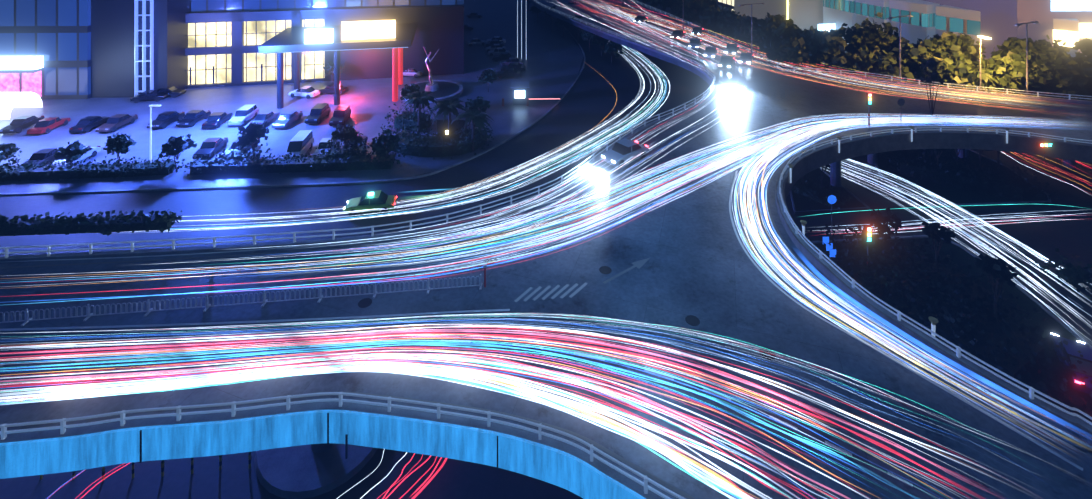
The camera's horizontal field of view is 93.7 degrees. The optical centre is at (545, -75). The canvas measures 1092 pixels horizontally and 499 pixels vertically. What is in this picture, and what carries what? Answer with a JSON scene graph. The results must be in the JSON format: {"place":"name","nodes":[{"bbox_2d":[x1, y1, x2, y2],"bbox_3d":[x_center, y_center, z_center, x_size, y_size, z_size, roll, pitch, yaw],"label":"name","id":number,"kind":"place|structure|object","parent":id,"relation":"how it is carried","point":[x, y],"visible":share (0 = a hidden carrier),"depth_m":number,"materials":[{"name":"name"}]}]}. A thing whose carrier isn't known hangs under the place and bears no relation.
{"place":"outdoors","nodes":[
{"label":"outdoors","id":0,"kind":"place"},
{"bbox_2d":[0,92,42,118],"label":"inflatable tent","id":1,"kind":"object","parent":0,"point":[9,101],"visible":0.92,"depth_m":73.75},
{"bbox_2d":[0,0,190,98],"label":"hotel tower","id":2,"kind":"structure","parent":0,"point":[87,49],"depth_m":80.65,"materials":[{"name":"concrete"}]},
{"bbox_2d":[0,0,583,192],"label":"parking lot paving","id":3,"kind":"structure","parent":0,"point":[552,62],"depth_m":74.67,"materials":[{"name":"asphalt"}]},
{"bbox_2d":[0,56,43,99],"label":"neon shop","id":4,"kind":"structure","parent":3,"relation":"on","point":[21,73],"depth_m":79.70,"materials":[{"name":"pink glass"}]},
{"bbox_2d":[0,115,44,133],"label":"parked car","id":5,"kind":"object","parent":3,"relation":"on","point":[18,124],"visible":0.92,"depth_m":67.63,"materials":[{"name":"black paint"}]},
{"bbox_2d":[27,117,70,134],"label":"parked car","id":6,"kind":"object","parent":3,"relation":"on","point":[45,125],"visible":1,"depth_m":67.21,"materials":[{"name":"red paint"}]},
{"bbox_2d":[53,146,100,164],"bbox_3d":[-54.017,26.425,58.725,1.800,1.494,4.690,0,0,2],"label":"parked car","id":7,"kind":"object","parent":3,"relation":"on","point":[92,151],"visible":0.4,"depth_m":59.54,"materials":[{"name":"grey paint"}]},
{"bbox_2d":[69,116,111,132],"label":"parked car","id":8,"kind":"object","parent":3,"relation":"on","point":[87,124],"visible":0.9,"depth_m":67.63,"materials":[{"name":"black paint"}]},
{"bbox_2d":[0,156,184,181],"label":"hedge","id":9,"kind":"object","parent":3,"relation":"on","point":[36,172],"visible":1,"depth_m":55.22,"materials":[{"name":"green plant"}]},
{"bbox_2d":[0,143,21,167],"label":"tree","id":10,"kind":"object","parent":9,"relation":"on","point":[7,151],"visible":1,"depth_m":55.26,"materials":[{"name":"green plant"}]},
{"bbox_2d":[52,140,88,166],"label":"tree","id":11,"kind":"object","parent":9,"relation":"on","point":[72,152],"visible":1,"depth_m":55.18,"materials":[{"name":"green plant"}]},
{"bbox_2d":[102,132,136,163],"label":"tree","id":12,"kind":"object","parent":9,"relation":"on","point":[117,143],"visible":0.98,"depth_m":55.61,"materials":[{"name":"green plant"}]},
{"bbox_2d":[95,114,137,131],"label":"parked car","id":13,"kind":"object","parent":3,"relation":"on","point":[113,123],"visible":0.94,"depth_m":68.18,"materials":[{"name":"brown paint"}]},
{"bbox_2d":[130,89,168,102],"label":"parked car","id":14,"kind":"object","parent":3,"relation":"on","point":[156,95],"visible":0.98,"depth_m":78.75,"materials":[{"name":"black paint"}]},
{"bbox_2d":[147,111,184,128],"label":"parked car","id":15,"kind":"object","parent":3,"relation":"on","point":[163,120],"visible":0.96,"depth_m":69.34,"materials":[{"name":"black paint"}]},
{"bbox_2d":[158,134,196,171],"bbox_3d":[-40.464,25.128,56.262,3.488,4.005,3.080,0,0,-1],"label":"tree","id":16,"kind":"object","parent":3,"relation":"on","point":[177,144],"visible":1,"depth_m":56.04,"materials":[{"name":"green plant"}]},
{"bbox_2d":[176,110,210,126],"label":"parked car","id":17,"kind":"object","parent":3,"relation":"on","point":[191,118],"visible":1,"depth_m":69.86,"materials":[{"name":"black paint"}]},
{"bbox_2d":[192,137,227,158],"bbox_3d":[-40.019,26.425,61.156,1.800,1.494,4.446,0,0,-6],"label":"parked car","id":18,"kind":"object","parent":3,"relation":"on","point":[210,147],"visible":0.96,"depth_m":60.45,"materials":[{"name":"black paint"}]},
{"bbox_2d":[202,112,232,128],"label":"parked car","id":19,"kind":"object","parent":3,"relation":"on","point":[216,119],"visible":0.96,"depth_m":69.02,"materials":[{"name":"black paint"}]},
{"bbox_2d":[228,104,258,125],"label":"parked car","id":20,"kind":"object","parent":3,"relation":"on","point":[244,113],"visible":0.96,"depth_m":70.26,"materials":[{"name":"grey paint"}]},
{"bbox_2d":[216,143,271,160],"bbox_3d":[-34.511,26.185,58.425,5.647,2.066,2.956,0,0,-1],"label":"bush","id":21,"kind":"object","parent":3,"relation":"on","point":[246,152],"visible":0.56,"depth_m":58.37,"materials":[{"name":"green plant"}]},
{"bbox_2d":[236,122,268,152],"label":"tree","id":22,"kind":"object","parent":21,"relation":"on","point":[251,132],"visible":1,"depth_m":57.53,"materials":[{"name":"green plant"}]},
{"bbox_2d":[180,149,405,176],"bbox_3d":[-28.002,26.334,57.120,24.036,1.787,2.766,0,0,-4],"label":"hedge","id":23,"kind":"object","parent":3,"relation":"on","point":[237,165],"visible":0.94,"depth_m":56.51,"materials":[{"name":"green plant"}]},
{"bbox_2d":[0,17,585,195],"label":"lot kerb","id":24,"kind":"structure","parent":3,"relation":"on","point":[280,185],"depth_m":53.36,"materials":[{"name":"concrete"}]},
{"bbox_2d":[283,130,313,157],"bbox_3d":[-29.248,26.155,60.662,1.800,2.034,4.908,0,0,-6],"label":"parked car","id":25,"kind":"object","parent":3,"relation":"on","point":[301,142],"visible":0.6,"depth_m":60.16,"materials":[{"name":"white paint"}]},
{"bbox_2d":[185,0,463,88],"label":"hotel podium","id":26,"kind":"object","parent":3,"relation":"on","point":[226,38],"visible":0.71,"depth_m":88.88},
{"bbox_2d":[258,20,416,108],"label":"hotel canopy","id":27,"kind":"object","parent":3,"relation":"on","point":[375,34],"visible":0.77,"depth_m":78.66,"materials":[{"name":"metal"}]},
{"bbox_2d":[149,0,526,161],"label":"lamp and flagpoles","id":28,"kind":"object","parent":3,"relation":"on","point":[150,106],"visible":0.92,"depth_m":58.68,"materials":[{"name":"white"}]},
{"bbox_2d":[316,139,373,157],"bbox_3d":[-23.022,26.154,59.158,6.749,2.167,2.958,0,0,-12],"label":"bush","id":29,"kind":"object","parent":3,"relation":"on","point":[350,150],"visible":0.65,"depth_m":58.78,"materials":[{"name":"green plant"}]},
{"bbox_2d":[327,124,362,151],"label":"tree","id":30,"kind":"object","parent":29,"relation":"on","point":[347,132],"visible":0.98,"depth_m":58.57,"materials":[{"name":"green plant"}]},
{"bbox_2d":[370,129,400,158],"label":"tree","id":31,"kind":"object","parent":3,"relation":"on","point":[382,145],"visible":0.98,"depth_m":57.57,"materials":[{"name":"green plant"}]},
{"bbox_2d":[382,104,434,131],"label":"shrubs","id":32,"kind":"object","parent":3,"relation":"on","point":[406,118],"visible":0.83,"depth_m":68.31,"materials":[{"name":"green plant"}]},
{"bbox_2d":[398,91,436,132],"bbox_3d":[-16.067,24.285,64.900,5.682,5.691,5.427,0,0,-1],"label":"palm","id":33,"kind":"object","parent":3,"relation":"on","point":[418,99],"visible":0.92,"depth_m":64.56,"materials":[{"name":"green plant"}]},
{"bbox_2d":[400,47,462,102],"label":"fountain statue","id":34,"kind":"object","parent":3,"relation":"on","point":[441,90],"visible":0.79,"depth_m":82.84,"materials":[{"name":"stone"}]},
{"bbox_2d":[375,122,493,158],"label":"shrubs","id":35,"kind":"object","parent":3,"relation":"on","point":[418,144],"visible":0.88,"depth_m":61.13,"materials":[{"name":"green plant"}]},
{"bbox_2d":[426,98,465,134],"bbox_3d":[-11.953,24.520,63.650,5.215,5.216,5.081,0,0,-1],"label":"palm","id":36,"kind":"object","parent":3,"relation":"on","point":[447,107],"visible":0.94,"depth_m":63.00,"materials":[{"name":"green plant"}]},
{"bbox_2d":[435,112,466,135],"bbox_3d":[-11.921,25.660,65.198,4.200,2.920,2.800,0,0,-1],"label":"bush","id":37,"kind":"object","parent":3,"relation":"on","point":[442,127],"visible":0.45,"depth_m":64.10,"materials":[{"name":"plant"}]},
{"bbox_2d":[450,109,493,151],"bbox_3d":[-8.930,24.742,61.450,5.625,4.766,5.508,0,0,-1],"label":"palm","id":38,"kind":"object","parent":3,"relation":"on","point":[478,118],"visible":1,"depth_m":60.87,"materials":[{"name":"green plant"}]},
{"bbox_2d":[465,96,489,112],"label":"tree","id":39,"kind":"object","parent":3,"relation":"on","point":[480,104],"visible":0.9,"depth_m":69.79,"materials":[{"name":"green plant"}]},
{"bbox_2d":[477,68,499,91],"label":"tree","id":40,"kind":"object","parent":3,"relation":"on","point":[488,76],"visible":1,"depth_m":82.94,"materials":[{"name":"green plant"}]},
{"bbox_2d":[502,81,559,105],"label":"security booth","id":41,"kind":"object","parent":3,"relation":"on","point":[520,93],"visible":1,"depth_m":77.48,"materials":[{"name":"grey"}]},
{"bbox_2d":[0,0,1091,498],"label":"deck slab","id":42,"kind":"structure","parent":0,"point":[818,384],"depth_m":26.73,"materials":[{"name":"concrete"}]},
{"bbox_2d":[0,264,486,325],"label":"divider fence","id":43,"kind":"object","parent":42,"relation":"on","point":[148,311],"visible":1,"depth_m":28.30,"materials":[{"name":"metal"}]},
{"bbox_2d":[0,410,645,498],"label":"fascia panel","id":44,"kind":"structure","parent":42,"relation":"on","point":[565,470],"depth_m":21.19,"materials":[{"name":"metal"}]},
{"bbox_2d":[140,413,497,468],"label":"fascia joints and drains","id":45,"kind":"object","parent":44,"relation":"attached to","point":[346,446],"visible":0.88,"depth_m":21.83,"materials":[{"name":"black"}]},
{"bbox_2d":[0,392,685,498],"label":"railing","id":46,"kind":"object","parent":42,"relation":"on","point":[631,482],"visible":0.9,"depth_m":21.38,"materials":[{"name":"metal"}]},
{"bbox_2d":[0,77,716,261],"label":"guardrail","id":47,"kind":"object","parent":42,"relation":"on","point":[173,249],"visible":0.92,"depth_m":34.12,"materials":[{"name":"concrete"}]},
{"bbox_2d":[121,121,840,301],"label":"deck road markings","id":48,"kind":"object","parent":42,"relation":"on","point":[551,292],"visible":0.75,"depth_m":29.89,"materials":[{"name":"grey paint"}]},
{"bbox_2d":[0,171,1082,498],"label":"deck road markings","id":49,"kind":"object","parent":42,"relation":"on","point":[490,311],"visible":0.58,"depth_m":26.92,"materials":[{"name":"white paint"}]},
{"bbox_2d":[0,74,1091,498],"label":"deck edge lines and arrows","id":50,"kind":"object","parent":42,"relation":"on","point":[576,340],"visible":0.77,"depth_m":30.65,"materials":[{"name":"grey paint"}]},
{"bbox_2d":[358,203,775,359],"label":"deck manholes","id":51,"kind":"object","parent":42,"relation":"on","point":[534,352],"visible":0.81,"depth_m":27.39,"materials":[{"name":"black metal"}]},
{"bbox_2d":[532,0,715,81],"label":"road railing","id":52,"kind":"object","parent":42,"relation":"on","point":[700,69],"depth_m":90.06,"materials":[{"name":"concrete"}]},
{"bbox_2d":[601,138,648,167],"bbox_3d":[7.170,20.445,46.319,4.508,1.494,1.800,0,0,-39],"label":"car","id":53,"kind":"object","parent":42,"relation":"on","point":[620,153],"visible":0.9,"depth_m":45.69,"materials":[{"name":"white paint"}]},
{"bbox_2d":[622,0,1038,94],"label":"road lamp posts","id":54,"kind":"object","parent":42,"relation":"on","point":[1017,25],"visible":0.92,"depth_m":68.32,"materials":[{"name":"grey"}]},
{"bbox_2d":[627,0,1091,103],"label":"railing","id":55,"kind":"object","parent":42,"relation":"on","point":[947,88],"visible":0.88,"depth_m":68.87,"materials":[{"name":"metal"}]},
{"bbox_2d":[775,130,1091,445],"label":"cramp fascia panel","id":56,"kind":"structure","parent":42,"relation":"on","point":[806,164],"depth_m":46.35,"materials":[{"name":"concrete"}]},
{"bbox_2d":[788,126,1009,336],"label":"bollard lamps","id":57,"kind":"object","parent":56,"relation":"attached to","point":[934,321],"visible":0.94,"depth_m":42.32,"materials":[{"name":"grey"}]},
{"bbox_2d":[777,127,1091,431],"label":"curved railing","id":58,"kind":"object","parent":42,"relation":"on","point":[1030,395],"visible":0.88,"depth_m":27.88,"materials":[{"name":"concrete"}]},
{"bbox_2d":[0,0,1091,498],"bbox_3d":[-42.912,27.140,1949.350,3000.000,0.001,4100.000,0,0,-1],"label":"ground","id":59,"kind":"structure","parent":0,"point":[608,98],"depth_m":48.09,"materials":[{"name":"asphalt"}]},
{"bbox_2d":[22,148,56,165],"bbox_3d":[-57.132,26.425,58.177,1.800,1.494,4.454,0,0,-4],"label":"parked car","id":60,"kind":"object","parent":59,"relation":"on","point":[42,155],"visible":0.46,"depth_m":57.67,"materials":[{"name":"black paint"}]},
{"bbox_2d":[0,209,181,235],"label":"hedge","id":61,"kind":"object","parent":59,"relation":"on","point":[107,224],"visible":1,"depth_m":35.68,"materials":[{"name":"green plant"}]},
{"bbox_2d":[40,452,250,480],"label":"road bollards","id":62,"kind":"object","parent":59,"relation":"on","point":[162,469],"visible":0.6,"depth_m":25.22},
{"bbox_2d":[250,111,279,126],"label":"parked car","id":63,"kind":"object","parent":59,"relation":"on","point":[264,118],"visible":0.83,"depth_m":69.69,"materials":[{"name":"grey paint"}]},
{"bbox_2d":[272,111,302,127],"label":"parked car","id":64,"kind":"object","parent":59,"relation":"on","point":[286,119],"visible":0.98,"depth_m":69.36,"materials":[{"name":"grey paint"}]},
{"bbox_2d":[288,86,319,98],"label":"parked car","id":65,"kind":"object","parent":59,"relation":"on","point":[308,92],"visible":0.98,"depth_m":80.62,"materials":[{"name":"white paint"}]},
{"bbox_2d":[255,443,377,498],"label":"pier island","id":66,"kind":"structure","parent":59,"relation":"on","point":[299,472],"depth_m":25.40,"materials":[{"name":"concrete"}]},
{"bbox_2d":[305,103,330,123],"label":"parked car","id":67,"kind":"object","parent":59,"relation":"on","point":[319,112],"visible":1,"depth_m":70.83,"materials":[{"name":"black paint"}]},
{"bbox_2d":[329,105,350,125],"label":"parked car","id":68,"kind":"object","parent":59,"relation":"on","point":[341,114],"visible":0.98,"depth_m":70.09,"materials":[{"name":"black paint"}]},
{"bbox_2d":[343,190,396,216],"bbox_3d":[-16.716,26.445,48.850,4.752,1.494,2.241,0,0,-1],"label":"taxi","id":69,"kind":"object","parent":59,"relation":"on","point":[381,201],"visible":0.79,"depth_m":48.19,"materials":[{"name":"metal"}]},
{"bbox_2d":[600,40,622,63],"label":"roadside tree","id":70,"kind":"object","parent":59,"relation":"on","point":[610,46],"visible":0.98,"depth_m":99.51,"materials":[{"name":"green plant"}]},
{"bbox_2d":[669,0,700,23],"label":"boulevard tree","id":71,"kind":"object","parent":59,"relation":"on","point":[678,12],"visible":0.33,"depth_m":122.22,"materials":[{"name":"green plant"}]},
{"bbox_2d":[311,149,1074,452],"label":"deck piers","id":72,"kind":"structure","parent":59,"relation":"on","point":[835,173],"depth_m":53.04,"materials":[{"name":"concrete"}]},
{"bbox_2d":[682,0,716,28],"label":"boulevard tree","id":73,"kind":"object","parent":59,"relation":"on","point":[696,8],"visible":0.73,"depth_m":114.97,"materials":[{"name":"green plant"}]},
{"bbox_2d":[699,5,734,37],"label":"boulevard tree","id":74,"kind":"object","parent":59,"relation":"on","point":[709,19],"visible":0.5,"depth_m":108.91,"materials":[{"name":"green plant"}]},
{"bbox_2d":[714,7,750,43],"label":"boulevard tree","id":75,"kind":"object","parent":59,"relation":"on","point":[729,21],"visible":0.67,"depth_m":101.45,"materials":[{"name":"green plant"}]},
{"bbox_2d":[733,16,759,55],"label":"boulevard tree","id":76,"kind":"object","parent":59,"relation":"on","point":[744,23],"visible":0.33,"depth_m":95.12,"materials":[{"name":"green plant"}]},
{"bbox_2d":[739,14,801,51],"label":"boulevard tree","id":77,"kind":"object","parent":59,"relation":"on","point":[772,26],"visible":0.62,"depth_m":84.08,"materials":[{"name":"green plant"}]},
{"bbox_2d":[734,0,822,30],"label":"cream building","id":78,"kind":"structure","parent":59,"relation":"on","point":[804,14],"depth_m":123.80,"materials":[{"name":"beige paint"}]},
{"bbox_2d":[758,33,826,72],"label":"boulevard tree","id":79,"kind":"object","parent":59,"relation":"on","point":[789,53],"visible":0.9,"depth_m":77.07,"materials":[{"name":"green plant"}]},
{"bbox_2d":[800,26,856,71],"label":"boulevard tree","id":80,"kind":"object","parent":59,"relation":"on","point":[831,45],"visible":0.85,"depth_m":75.94,"materials":[{"name":"green plant"}]},
{"bbox_2d":[790,168,869,213],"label":"curb","id":81,"kind":"structure","parent":59,"relation":"on","point":[842,209],"depth_m":48.99,"materials":[{"name":"concrete"}]},
{"bbox_2d":[792,168,867,212],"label":"island grass","id":82,"kind":"structure","parent":81,"relation":"on","point":[802,203],"depth_m":50.31,"materials":[{"name":"plant"}]},
{"bbox_2d":[791,176,852,209],"bbox_3d":[26.810,26.408,51.382,5.354,1.384,6.446,0,0,-1],"label":"island shrub","id":83,"kind":"object","parent":82,"relation":"on","point":[809,189],"visible":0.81,"depth_m":50.55,"materials":[{"name":"green plant"}]},
{"bbox_2d":[837,12,909,56],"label":"boulevard tree","id":84,"kind":"object","parent":59,"relation":"on","point":[869,34],"visible":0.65,"depth_m":79.14,"materials":[{"name":"green plant"}]},
{"bbox_2d":[841,45,917,82],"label":"boulevard tree","id":85,"kind":"object","parent":59,"relation":"on","point":[871,62],"visible":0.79,"depth_m":72.85,"materials":[{"name":"green plant"}]},
{"bbox_2d":[885,35,960,86],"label":"boulevard tree","id":86,"kind":"object","parent":59,"relation":"on","point":[915,56],"visible":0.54,"depth_m":71.61,"materials":[{"name":"green plant"}]},
{"bbox_2d":[823,0,1078,60],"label":"curved building","id":87,"kind":"structure","parent":59,"relation":"on","point":[930,19],"depth_m":97.45,"materials":[{"name":"concrete"}]},
{"bbox_2d":[811,235,1091,348],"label":"curb","id":88,"kind":"structure","parent":59,"relation":"on","point":[1019,288],"depth_m":38.19,"materials":[{"name":"concrete"}]},
{"bbox_2d":[923,31,988,64],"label":"boulevard tree","id":89,"kind":"object","parent":59,"relation":"on","point":[969,49],"visible":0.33,"depth_m":73.68,"materials":[{"name":"green plant"}]},
{"bbox_2d":[915,50,998,92],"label":"boulevard tree","id":90,"kind":"object","parent":59,"relation":"on","point":[966,72],"visible":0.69,"depth_m":67.46,"materials":[{"name":"green plant"}]},
{"bbox_2d":[875,149,1050,206],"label":"curb","id":91,"kind":"structure","parent":59,"relation":"on","point":[975,204],"depth_m":50.42,"materials":[{"name":"concrete"}]},
{"bbox_2d":[877,149,1049,205],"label":"island grass","id":92,"kind":"structure","parent":59,"relation":"on","point":[919,187],"depth_m":52.81,"materials":[{"name":"plant"}]},
{"bbox_2d":[919,58,944,156],"bbox_3d":[42.836,20.917,57.154,1.954,12.253,2.424,0,0,-19],"label":"tree","id":93,"kind":"object","parent":92,"relation":"on","point":[930,63],"visible":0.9,"depth_m":56.95,"materials":[{"name":"green plant"}]},
{"bbox_2d":[877,149,1061,203],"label":"bushes","id":94,"kind":"object","parent":59,"relation":"on","point":[965,176],"visible":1,"depth_m":53.17,"materials":[{"name":"green plant"}]},
{"bbox_2d":[978,51,1051,95],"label":"boulevard tree","id":95,"kind":"object","parent":59,"relation":"on","point":[1008,71],"visible":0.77,"depth_m":65.74,"materials":[{"name":"green plant"}]},
{"bbox_2d":[990,35,1079,90],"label":"boulevard tree","id":96,"kind":"object","parent":59,"relation":"on","point":[1044,49],"visible":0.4,"depth_m":71.28,"materials":[{"name":"green plant"}]},
{"bbox_2d":[1030,55,1091,100],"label":"boulevard tree","id":97,"kind":"object","parent":59,"relation":"on","point":[1061,72],"visible":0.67,"depth_m":64.55,"materials":[{"name":"green plant"}]},
{"bbox_2d":[1034,248,1091,298],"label":"island shrub","id":98,"kind":"object","parent":59,"relation":"on","point":[1073,277],"visible":0.96,"depth_m":38.46,"materials":[{"name":"green plant"}]},
{"bbox_2d":[1049,333,1091,393],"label":"car","id":99,"kind":"object","parent":59,"relation":"on","point":[1070,353],"visible":0.73,"depth_m":30.60,"materials":[{"name":"blue paint"}]},
{"bbox_2d":[1068,58,1091,94],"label":"boulevard tree","id":100,"kind":"object","parent":59,"relation":"on","point":[1085,76],"visible":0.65,"depth_m":64.91,"materials":[{"name":"green plant"}]},
{"bbox_2d":[1070,38,1091,66],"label":"boulevard tree","id":101,"kind":"object","parent":59,"relation":"on","point":[1084,46],"visible":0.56,"depth_m":71.34,"materials":[{"name":"green plant"}]},
{"bbox_2d":[815,237,1091,421],"bbox_3d":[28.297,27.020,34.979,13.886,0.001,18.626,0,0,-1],"label":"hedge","id":102,"kind":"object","parent":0,"point":[1023,301],"depth_m":35.75,"materials":[{"name":"plant"}]},
{"bbox_2d":[823,98,904,261],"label":"road signs","id":103,"kind":"object","parent":102,"relation":"on","point":[832,199],"visible":0.77,"depth_m":44.54,"materials":[{"name":"blue"}]},
{"bbox_2d":[821,219,1046,337],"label":"bushes","id":104,"kind":"object","parent":102,"relation":"on","point":[900,253],"visible":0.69,"depth_m":37.38,"materials":[{"name":"green plant"}]},
{"bbox_2d":[870,207,902,251],"bbox_3d":[26.568,24.668,40.330,2.574,4.759,2.187,0,0,-23],"label":"island tree","id":105,"kind":"object","parent":104,"relation":"on","point":[884,227],"visible":0.96,"depth_m":39.99,"materials":[{"name":"green plant"}]},
{"bbox_2d":[921,221,955,270],"bbox_3d":[28.806,24.450,37.817,2.239,5.196,1.957,0,0,-1],"label":"island tree","id":106,"kind":"object","parent":104,"relation":"on","point":[936,231],"visible":0.98,"depth_m":37.57,"materials":[{"name":"green plant"}]},
{"bbox_2d":[808,230,1091,412],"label":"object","id":107,"kind":"object","parent":102,"relation":"on","point":[1005,347],"visible":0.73,"depth_m":32.73,"materials":[{"name":"green plant"}]},
{"bbox_2d":[973,253,1017,321],"bbox_3d":[29.517,24.407,33.575,2.168,5.278,2.013,0,0,35],"label":"island tree","id":108,"kind":"object","parent":102,"relation":"on","point":[998,269],"visible":1,"depth_m":33.56,"materials":[{"name":"green plant"}]},
{"bbox_2d":[922,0,1091,59],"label":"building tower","id":109,"kind":"structure","parent":0,"point":[1000,20],"depth_m":81.75,"materials":[{"name":"concrete"}]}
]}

